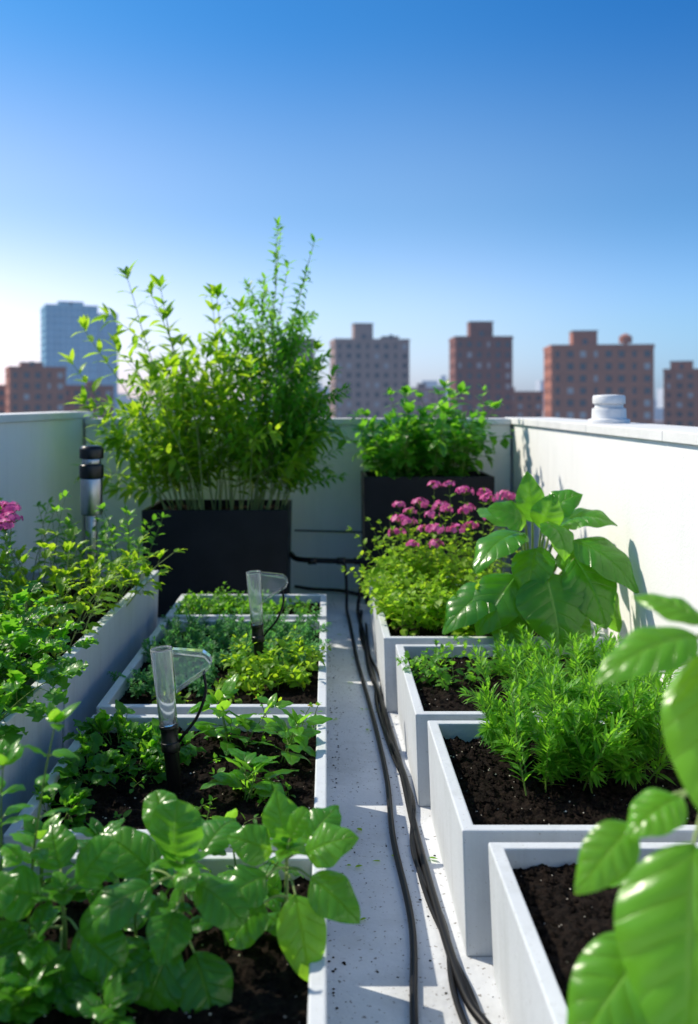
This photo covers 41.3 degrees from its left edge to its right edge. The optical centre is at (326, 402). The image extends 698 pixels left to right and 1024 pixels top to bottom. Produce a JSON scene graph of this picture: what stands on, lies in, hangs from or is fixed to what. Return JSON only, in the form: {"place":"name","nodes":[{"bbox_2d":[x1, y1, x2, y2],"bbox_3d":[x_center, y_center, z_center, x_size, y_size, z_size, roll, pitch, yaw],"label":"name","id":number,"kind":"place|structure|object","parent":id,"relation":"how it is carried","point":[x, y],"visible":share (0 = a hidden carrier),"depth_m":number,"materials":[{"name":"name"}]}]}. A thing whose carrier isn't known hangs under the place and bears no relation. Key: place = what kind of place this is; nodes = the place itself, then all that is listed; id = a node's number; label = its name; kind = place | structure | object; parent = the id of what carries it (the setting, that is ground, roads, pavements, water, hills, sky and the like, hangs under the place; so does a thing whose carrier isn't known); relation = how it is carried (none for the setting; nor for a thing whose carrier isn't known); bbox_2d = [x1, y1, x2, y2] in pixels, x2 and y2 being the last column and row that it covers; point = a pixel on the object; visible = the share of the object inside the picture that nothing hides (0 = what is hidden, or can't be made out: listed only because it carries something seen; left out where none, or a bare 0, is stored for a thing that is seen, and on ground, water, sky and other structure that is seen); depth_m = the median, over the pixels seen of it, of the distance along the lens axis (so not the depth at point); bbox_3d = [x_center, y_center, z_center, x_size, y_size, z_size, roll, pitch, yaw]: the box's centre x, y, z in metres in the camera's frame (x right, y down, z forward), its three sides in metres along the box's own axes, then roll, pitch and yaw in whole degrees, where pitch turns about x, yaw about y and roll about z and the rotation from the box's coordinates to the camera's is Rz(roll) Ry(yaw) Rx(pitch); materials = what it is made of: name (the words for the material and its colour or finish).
{"place":"outdoors","nodes":[
{"label":"outdoors","id":0,"kind":"place"},
{"bbox_2d":[5,369,65,412],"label":"walls","id":1,"kind":"structure","parent":0,"point":[44,391],"depth_m":262.26,"materials":[{"name":"red brick"}]},
{"bbox_2d":[5,366,66,370],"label":"roof parapet","id":2,"kind":"structure","parent":1,"relation":"on","point":[33,368],"depth_m":261.69,"materials":[{"name":"grey concrete"}]},
{"bbox_2d":[18,361,43,366],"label":"penthouse","id":3,"kind":"object","parent":2,"relation":"on","point":[36,364],"visible":0.71,"depth_m":264.32,"materials":[{"name":"red brick"}]},
{"bbox_2d":[14,372,62,409],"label":"windows","id":4,"kind":"structure","parent":1,"relation":"attached to","point":[38,386],"depth_m":262.33,"materials":[{"name":"grey glass"}]},
{"bbox_2d":[0,388,113,417],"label":"walls","id":5,"kind":"structure","parent":0,"point":[71,407],"depth_m":288.16,"materials":[{"name":"red brick"}]},
{"bbox_2d":[0,390,110,415],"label":"windows","id":6,"kind":"structure","parent":5,"relation":"attached to","point":[97,393],"depth_m":287.67,"materials":[{"name":"grey glass"}]},
{"bbox_2d":[0,385,113,387],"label":"roof parapet","id":7,"kind":"structure","parent":5,"relation":"on","point":[79,386],"depth_m":287.75,"materials":[{"name":"grey concrete"}]},
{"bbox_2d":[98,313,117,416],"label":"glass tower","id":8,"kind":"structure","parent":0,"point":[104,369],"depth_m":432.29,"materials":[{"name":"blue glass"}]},
{"bbox_2d":[101,316,116,416],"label":"windows","id":9,"kind":"structure","parent":8,"relation":"in","point":[108,371],"depth_m":432.48,"materials":[{"name":"blue glass"}]},
{"bbox_2d":[274,341,314,414],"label":"walls","id":10,"kind":"structure","parent":0,"point":[307,358],"depth_m":350.15,"materials":[{"name":"brick"}]},
{"bbox_2d":[277,343,311,388],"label":"windows","id":11,"kind":"structure","parent":10,"relation":"attached to","point":[310,354],"depth_m":350.49,"materials":[{"name":"grey glass"}]},
{"bbox_2d":[0,0,697,407],"label":"sky","id":12,"kind":"structure","parent":0,"point":[529,168],"materials":[{"name":"blue"}]},
{"bbox_2d":[330,341,408,417],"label":"walls","id":13,"kind":"structure","parent":0,"point":[381,370],"depth_m":300.00,"materials":[{"name":"brick"}]},
{"bbox_2d":[330,338,409,343],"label":"roof parapet","id":14,"kind":"structure","parent":13,"relation":"on","point":[375,340],"depth_m":300.11,"materials":[{"name":"grey concrete"}]},
{"bbox_2d":[351,323,373,338],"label":"penthouse","id":15,"kind":"object","parent":14,"relation":"on","point":[362,330],"visible":0.91,"depth_m":302.71,"materials":[{"name":"brick"}]},
{"bbox_2d":[380,335,398,338],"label":"penthouse","id":16,"kind":"object","parent":14,"relation":"on","point":[390,337],"visible":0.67,"depth_m":303.64,"materials":[{"name":"concrete"}]},
{"bbox_2d":[338,344,406,415],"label":"windows","id":17,"kind":"structure","parent":13,"relation":"attached to","point":[358,375],"depth_m":300.16,"materials":[{"name":"glass"}]},
{"bbox_2d":[449,339,512,417],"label":"walls","id":18,"kind":"structure","parent":0,"point":[455,360],"depth_m":270.00,"materials":[{"name":"brick"}]},
{"bbox_2d":[449,336,512,341],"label":"roof parapet","id":19,"kind":"structure","parent":18,"relation":"on","point":[479,337],"depth_m":269.86,"materials":[{"name":"grey concrete"}]},
{"bbox_2d":[466,321,493,335],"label":"penthouse","id":20,"kind":"object","parent":19,"relation":"on","point":[479,328],"visible":0.76,"depth_m":273.00,"materials":[{"name":"brick"}]},
{"bbox_2d":[459,342,509,417],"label":"windows","id":21,"kind":"structure","parent":18,"relation":"attached to","point":[498,375],"depth_m":270.29,"materials":[{"name":"grey glass"}]},
{"bbox_2d":[513,394,542,416],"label":"walls","id":22,"kind":"structure","parent":0,"point":[525,402],"depth_m":334.55,"materials":[{"name":"red brick"}]},
{"bbox_2d":[513,391,542,393],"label":"roof parapet","id":23,"kind":"structure","parent":22,"relation":"on","point":[527,392],"depth_m":334.29,"materials":[{"name":"grey concrete"}]},
{"bbox_2d":[518,396,540,416],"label":"windows","id":24,"kind":"structure","parent":22,"relation":"attached to","point":[538,406],"depth_m":334.59,"materials":[{"name":"grey glass"}]},
{"bbox_2d":[544,348,653,423],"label":"walls","id":25,"kind":"structure","parent":0,"point":[551,385],"depth_m":240.25,"materials":[{"name":"red brick"}]},
{"bbox_2d":[543,344,654,351],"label":"roof parapet","id":26,"kind":"structure","parent":25,"relation":"on","point":[604,346],"depth_m":239.85,"materials":[{"name":"grey concrete"}]},
{"bbox_2d":[568,330,597,344],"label":"penthouse","id":27,"kind":"object","parent":26,"relation":"on","point":[582,336],"visible":0.76,"depth_m":243.45,"materials":[{"name":"red brick"}]},
{"bbox_2d":[619,334,631,343],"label":"water tank","id":28,"kind":"object","parent":26,"relation":"on","point":[625,338],"visible":0.78,"depth_m":242.86,"materials":[{"name":"red wood"}]},
{"bbox_2d":[556,351,650,417],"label":"windows","id":29,"kind":"structure","parent":25,"relation":"attached to","point":[621,378],"depth_m":240.18,"materials":[{"name":"grey glass"}]},
{"bbox_2d":[663,371,697,426],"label":"walls","id":30,"kind":"structure","parent":0,"point":[673,390],"depth_m":303.62,"materials":[{"name":"red brick"}]},
{"bbox_2d":[667,374,692,425],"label":"windows","id":31,"kind":"structure","parent":30,"relation":"attached to","point":[679,395],"depth_m":304.02,"materials":[{"name":"grey glass"}]},
{"bbox_2d":[663,369,697,371],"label":"roof parapet","id":32,"kind":"structure","parent":30,"relation":"on","point":[672,370],"depth_m":303.95,"materials":[{"name":"grey concrete"}]},
{"bbox_2d":[670,361,693,368],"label":"penthouse","id":33,"kind":"object","parent":32,"relation":"on","point":[681,364],"visible":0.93,"depth_m":306.36,"materials":[{"name":"red brick"}]},
{"label":"ground","id":34,"kind":"structure","parent":0,"visible":0},
{"bbox_2d":[40,301,97,384],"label":"glass tower","id":35,"kind":"structure","parent":34,"relation":"on","point":[60,325],"depth_m":420.38,"materials":[{"name":"blue glass"}]},
{"bbox_2d":[47,307,96,384],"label":"windows","id":36,"kind":"structure","parent":35,"relation":"in","point":[54,309],"depth_m":420.41,"materials":[{"name":"blue glass"}]},
{"bbox_2d":[118,376,662,424],"bbox_3d":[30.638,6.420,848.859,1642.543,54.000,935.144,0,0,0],"label":"distant skyline","id":37,"kind":"structure","parent":34,"relation":"on","point":[658,410],"depth_m":655.89,"materials":[{"name":"grey brick"}]},
{"bbox_2d":[409,390,443,417],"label":"walls","id":38,"kind":"structure","parent":34,"relation":"on","point":[429,396],"depth_m":409.93,"materials":[{"name":"concrete"}]},
{"bbox_2d":[410,391,441,414],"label":"windows","id":39,"kind":"structure","parent":38,"relation":"attached to","point":[419,399],"depth_m":410.37,"materials":[{"name":"grey glass"}]},
{"bbox_2d":[411,388,444,389],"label":"roof parapet","id":40,"kind":"structure","parent":38,"relation":"on","point":[426,388],"depth_m":409.86,"materials":[{"name":"grey concrete"}]},
{"bbox_2d":[417,383,426,387],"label":"penthouse","id":41,"kind":"object","parent":40,"relation":"on","point":[421,385],"visible":0.93,"depth_m":413.11,"materials":[{"name":"brick"}]},
{"bbox_3d":[-0.170,17.435,2.170,3.880,31.970,10.340,0,0,0],"label":"apartment building","id":42,"kind":"object","parent":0,"visible":0},
{"bbox_2d":[0,418,87,570],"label":"parapet wall","id":43,"kind":"structure","parent":42,"relation":"on","point":[38,459],"depth_m":6.05,"materials":[{"name":"white paint"}]},
{"bbox_2d":[0,411,92,422],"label":"coping","id":44,"kind":"object","parent":43,"relation":"on","point":[23,417],"visible":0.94,"depth_m":6.05,"materials":[{"name":"concrete"}]},
{"bbox_2d":[86,425,509,587],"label":"parapet wall","id":45,"kind":"structure","parent":42,"relation":"on","point":[335,507],"depth_m":7.10,"materials":[{"name":"white paint"}]},
{"bbox_2d":[85,418,510,424],"bbox_3d":[-0.220,0.146,7.220,3.253,0.047,0.280,0,0,0],"label":"coping","id":46,"kind":"object","parent":45,"relation":"on","point":[355,421],"visible":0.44,"depth_m":7.08,"materials":[{"name":"concrete"}]},
{"bbox_2d":[294,530,361,532],"bbox_3d":[0.017,0.973,7.017,0.527,0.036,0.095,0,0,-6],"label":"drip line","id":47,"kind":"object","parent":45,"relation":"attached to","point":[329,531],"visible":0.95,"depth_m":7.03,"materials":[{"name":"black rubber"}]},
{"bbox_2d":[157,588,506,1023],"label":"rooftop floor","id":48,"kind":"structure","parent":42,"relation":"on","point":[365,992],"depth_m":2.73,"materials":[{"name":"paint"}]},
{"bbox_2d":[0,665,63,843],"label":"planter trough","id":49,"kind":"object","parent":48,"relation":"on","point":[26,769],"visible":0.28,"depth_m":2.99,"materials":[{"name":"grey paint"}]},
{"bbox_2d":[0,580,98,745],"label":"parsley plant","id":50,"kind":"object","parent":49,"relation":"on","point":[20,632],"visible":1,"depth_m":2.97,"materials":[{"name":"green plant"}]},
{"bbox_2d":[0,570,158,748],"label":"planter trough","id":51,"kind":"object","parent":48,"relation":"on","point":[124,632],"visible":0.18,"depth_m":4.16,"materials":[{"name":"grey paint"}]},
{"bbox_2d":[0,501,23,609],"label":"pink verbena plant","id":52,"kind":"object","parent":51,"relation":"on","point":[9,510],"visible":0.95,"depth_m":3.80,"materials":[{"name":"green plant"}]},
{"bbox_2d":[0,490,169,595],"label":"mint plant","id":53,"kind":"object","parent":51,"relation":"on","point":[104,539],"visible":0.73,"depth_m":4.87,"materials":[{"name":"green plant"}]},
{"bbox_2d":[79,445,103,584],"bbox_3d":[-1.300,0.627,5.120,0.132,0.786,0.132,0,0,0],"label":"garden lamp","id":54,"kind":"object","parent":51,"relation":"on","point":[91,471],"visible":0.94,"depth_m":5.07,"materials":[{"name":"metal"}]},
{"bbox_2d":[0,526,187,656],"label":"cilantro plant","id":55,"kind":"object","parent":51,"relation":"on","point":[59,580],"visible":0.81,"depth_m":4.11,"materials":[{"name":"green plant"}]},
{"bbox_2d":[0,852,326,1023],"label":"planter box","id":56,"kind":"object","parent":48,"relation":"on","point":[271,985],"visible":0.26,"depth_m":1.88,"materials":[{"name":"grey paint"}]},
{"bbox_2d":[0,701,360,1023],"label":"basil plant","id":57,"kind":"object","parent":56,"relation":"in","point":[111,961],"visible":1,"depth_m":1.88,"materials":[{"name":"green plant"}]},
{"bbox_2d":[3,715,326,851],"bbox_3d":[-0.420,1.270,2.865,0.840,0.300,0.930,0,0,0],"label":"planter box","id":58,"kind":"object","parent":48,"relation":"on","point":[307,781],"visible":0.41,"depth_m":2.82,"materials":[{"name":"grey paint"}]},
{"bbox_2d":[32,700,206,827],"bbox_3d":[-0.732,1.120,2.913,0.516,0.203,0.714,0,0,29],"label":"strawberry plant","id":59,"kind":"object","parent":58,"relation":"in","point":[110,760],"visible":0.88,"depth_m":2.90,"materials":[{"name":"green plant"}]},
{"bbox_2d":[150,645,211,792],"bbox_3d":[-0.439,0.984,2.790,0.186,0.494,0.066,0,0,0],"label":"soil moisture probe","id":60,"kind":"object","parent":58,"relation":"in","point":[190,666],"visible":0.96,"depth_m":2.77,"materials":[{"name":"clear plastic"}]},
{"bbox_2d":[64,693,322,823],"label":"marigold seedlings","id":61,"kind":"object","parent":58,"relation":"in","point":[222,769],"visible":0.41,"depth_m":2.78,"materials":[{"name":"green plant"}]},
{"bbox_2d":[187,674,332,802],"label":"pepper seedlings","id":62,"kind":"object","parent":58,"relation":"in","point":[289,736],"visible":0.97,"depth_m":3.02,"materials":[{"name":"green plant"}]},
{"bbox_2d":[96,620,326,714],"bbox_3d":[-0.425,1.270,4.095,0.850,0.300,1.370,0,0,0],"label":"planter box","id":63,"kind":"object","parent":48,"relation":"on","point":[314,692],"visible":0.17,"depth_m":3.70,"materials":[{"name":"grey paint"}]},
{"bbox_2d":[107,602,331,699],"bbox_3d":[-0.440,1.095,4.174,0.937,0.196,1.274,0,0,0],"label":"thyme plant","id":64,"kind":"object","parent":63,"relation":"in","point":[217,642],"visible":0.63,"depth_m":4.34,"materials":[{"name":"green plant"}]},
{"bbox_2d":[152,624,330,703],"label":"lemon balm plant","id":65,"kind":"object","parent":63,"relation":"in","point":[264,665],"visible":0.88,"depth_m":3.85,"materials":[{"name":"green plant"}]},
{"bbox_2d":[246,570,287,660],"bbox_3d":[-0.261,0.984,4.050,0.185,0.494,0.066,0,0,0],"label":"soil moisture probe","id":66,"kind":"object","parent":63,"relation":"in","point":[272,584],"visible":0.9,"depth_m":4.03,"materials":[{"name":"clear plastic"}]},
{"bbox_2d":[142,500,291,617],"bbox_3d":[-0.738,1.065,6.440,0.965,0.710,0.680,0,0,0],"label":"black planter","id":67,"kind":"object","parent":48,"relation":"on","point":[229,546],"visible":0.83,"depth_m":6.11,"materials":[{"name":"plastic"}]},
{"bbox_2d":[57,216,350,509],"bbox_3d":[-0.834,-0.241,6.460,2.033,2.010,1.433,0,0,0],"label":"lemon verbena shrub","id":68,"kind":"object","parent":67,"relation":"in","point":[287,465],"visible":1,"depth_m":6.32,"materials":[{"name":"green plant"}]},
{"bbox_2d":[165,594,326,619],"bbox_3d":[-0.425,1.270,5.140,0.850,0.300,0.560,0,0,0],"label":"planter box","id":69,"kind":"object","parent":48,"relation":"on","point":[320,600],"visible":0.2,"depth_m":5.21,"materials":[{"name":"grey paint"}]},
{"bbox_2d":[170,581,318,614],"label":"mint groundcover","id":70,"kind":"object","parent":69,"relation":"in","point":[193,601],"visible":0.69,"depth_m":5.11,"materials":[{"name":"green plant"}]},
{"bbox_2d":[294,585,363,596],"bbox_3d":[0.050,1.395,6.884,0.623,0.034,0.101,0,0,29],"label":"drip line","id":71,"kind":"object","parent":48,"relation":"on","point":[326,589],"visible":0.84,"depth_m":6.92,"materials":[{"name":"black rubber"}]},
{"bbox_2d":[290,551,378,566],"bbox_3d":[-0.084,1.230,6.493,1.046,0.375,0.296,0,0,39],"label":"irrigation manifold pipe","id":72,"kind":"object","parent":48,"relation":"on","point":[316,560],"visible":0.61,"depth_m":6.36,"materials":[{"name":"black rubber"}]},
{"bbox_2d":[340,561,418,1023],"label":"irrigation hose","id":73,"kind":"object","parent":48,"relation":"on","point":[413,994],"visible":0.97,"depth_m":2.87,"materials":[{"name":"black rubber"}]},
{"bbox_2d":[359,610,467,1023],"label":"irrigation hose","id":74,"kind":"object","parent":48,"relation":"on","point":[457,1004],"visible":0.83,"depth_m":2.85,"materials":[{"name":"black rubber"}]},
{"bbox_2d":[327,601,499,1016],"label":"spilled soil and leaf litter","id":75,"kind":"structure","parent":48,"relation":"on","point":[363,918],"depth_m":3.06,"materials":[{"name":"brown soil"}]},
{"bbox_2d":[365,623,479,1008],"bbox_3d":[0.286,1.401,3.550,0.071,0.035,4.702,0,0,-2],"label":"irrigation hose","id":76,"kind":"object","parent":48,"relation":"on","point":[426,894],"visible":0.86,"depth_m":3.18,"materials":[{"name":"black rubber"}]},
{"bbox_2d":[356,563,491,1023],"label":"irrigation hose","id":77,"kind":"object","parent":48,"relation":"on","point":[477,1014],"visible":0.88,"depth_m":2.70,"materials":[{"name":"black rubber"}]},
{"bbox_2d":[361,471,494,603],"bbox_3d":[0.720,0.970,6.775,0.920,0.900,0.550,0,0,0],"label":"black planter","id":78,"kind":"object","parent":48,"relation":"on","point":[380,495],"visible":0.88,"depth_m":6.50,"materials":[{"name":"plastic"}]},
{"bbox_2d":[327,379,512,479],"bbox_3d":[0.712,0.215,6.740,1.250,0.760,1.095,0,0,22],"label":"leafy shrub","id":79,"kind":"object","parent":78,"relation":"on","point":[429,450],"visible":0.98,"depth_m":6.60,"materials":[{"name":"green plant"}]},
{"bbox_2d":[369,576,608,711],"bbox_3d":[0.780,1.248,4.990,1.040,0.345,1.520,0,0,0],"label":"planter box","id":80,"kind":"object","parent":48,"relation":"on","point":[386,639],"visible":0.09,"depth_m":4.24,"materials":[{"name":"grey paint"}]},
{"bbox_2d":[341,516,499,635],"bbox_3d":[0.528,0.882,4.849,0.923,0.498,1.188,0,0,0],"label":"lime sage plant","id":81,"kind":"object","parent":80,"relation":"on","point":[393,600],"visible":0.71,"depth_m":4.78,"materials":[{"name":"green plant"}]},
{"bbox_2d":[387,480,520,605],"bbox_3d":[0.715,0.786,5.150,0.784,0.668,0.715,0,0,0],"label":"pink verbena plant","id":82,"kind":"object","parent":80,"relation":"on","point":[401,520],"visible":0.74,"depth_m":5.09,"materials":[{"name":"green plant"}]},
{"bbox_2d":[442,471,638,651],"bbox_3d":[0.964,0.744,4.471,0.874,0.819,0.800,0,0,0],"label":"leafy plant","id":83,"kind":"object","parent":80,"relation":"in","point":[537,595],"visible":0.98,"depth_m":4.22,"materials":[{"name":"green plant"}]},
{"bbox_2d":[396,644,660,805],"bbox_3d":[0.775,1.255,3.710,0.930,0.330,0.940,0,0,0],"label":"planter box","id":84,"kind":"object","parent":48,"relation":"on","point":[421,704],"visible":0.23,"depth_m":3.57,"materials":[{"name":"grey paint"}]},
{"bbox_2d":[396,630,507,690],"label":"oregano plant","id":85,"kind":"object","parent":84,"relation":"in","point":[434,659],"visible":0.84,"depth_m":3.76,"materials":[{"name":"green plant"}]},
{"bbox_2d":[488,622,664,711],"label":"tarragon plant","id":86,"kind":"object","parent":84,"relation":"in","point":[589,654],"visible":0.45,"depth_m":3.60,"materials":[{"name":"green plant"}]},
{"bbox_2d":[427,721,697,955],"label":"planter box","id":87,"kind":"object","parent":48,"relation":"on","point":[480,799],"visible":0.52,"depth_m":2.62,"materials":[{"name":"grey paint"}]},
{"bbox_2d":[456,631,684,795],"bbox_3d":[0.793,0.936,2.856,0.732,0.411,0.576,0,0,0],"label":"tarragon plant","id":88,"kind":"object","parent":87,"relation":"on","point":[572,730],"visible":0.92,"depth_m":2.77,"materials":[{"name":"green plant"}]},
{"bbox_2d":[488,842,697,1023],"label":"planter box","id":89,"kind":"object","parent":48,"relation":"on","point":[549,925],"visible":0.35,"depth_m":2.07,"materials":[{"name":"grey paint"}]},
{"bbox_2d":[566,593,697,1023],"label":"basil plant","id":90,"kind":"object","parent":89,"relation":"on","point":[639,965],"visible":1,"depth_m":1.30,"materials":[{"name":"green plant"}]},
{"bbox_2d":[510,424,697,689],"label":"parapet wall","id":91,"kind":"structure","parent":42,"relation":"on","point":[642,494],"depth_m":4.32,"materials":[{"name":"white paint"}]},
{"bbox_2d":[505,417,697,445],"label":"coping","id":92,"kind":"object","parent":91,"relation":"on","point":[688,435],"visible":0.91,"depth_m":4.55,"materials":[{"name":"concrete"}]},
{"bbox_2d":[588,395,629,423],"bbox_3d":[1.600,0.036,5.250,0.230,0.162,0.230,0,0,0],"label":"roof vent","id":93,"kind":"object","parent":92,"relation":"on","point":[608,409],"visible":1,"depth_m":5.17,"materials":[{"name":"white plastic"}]}
]}

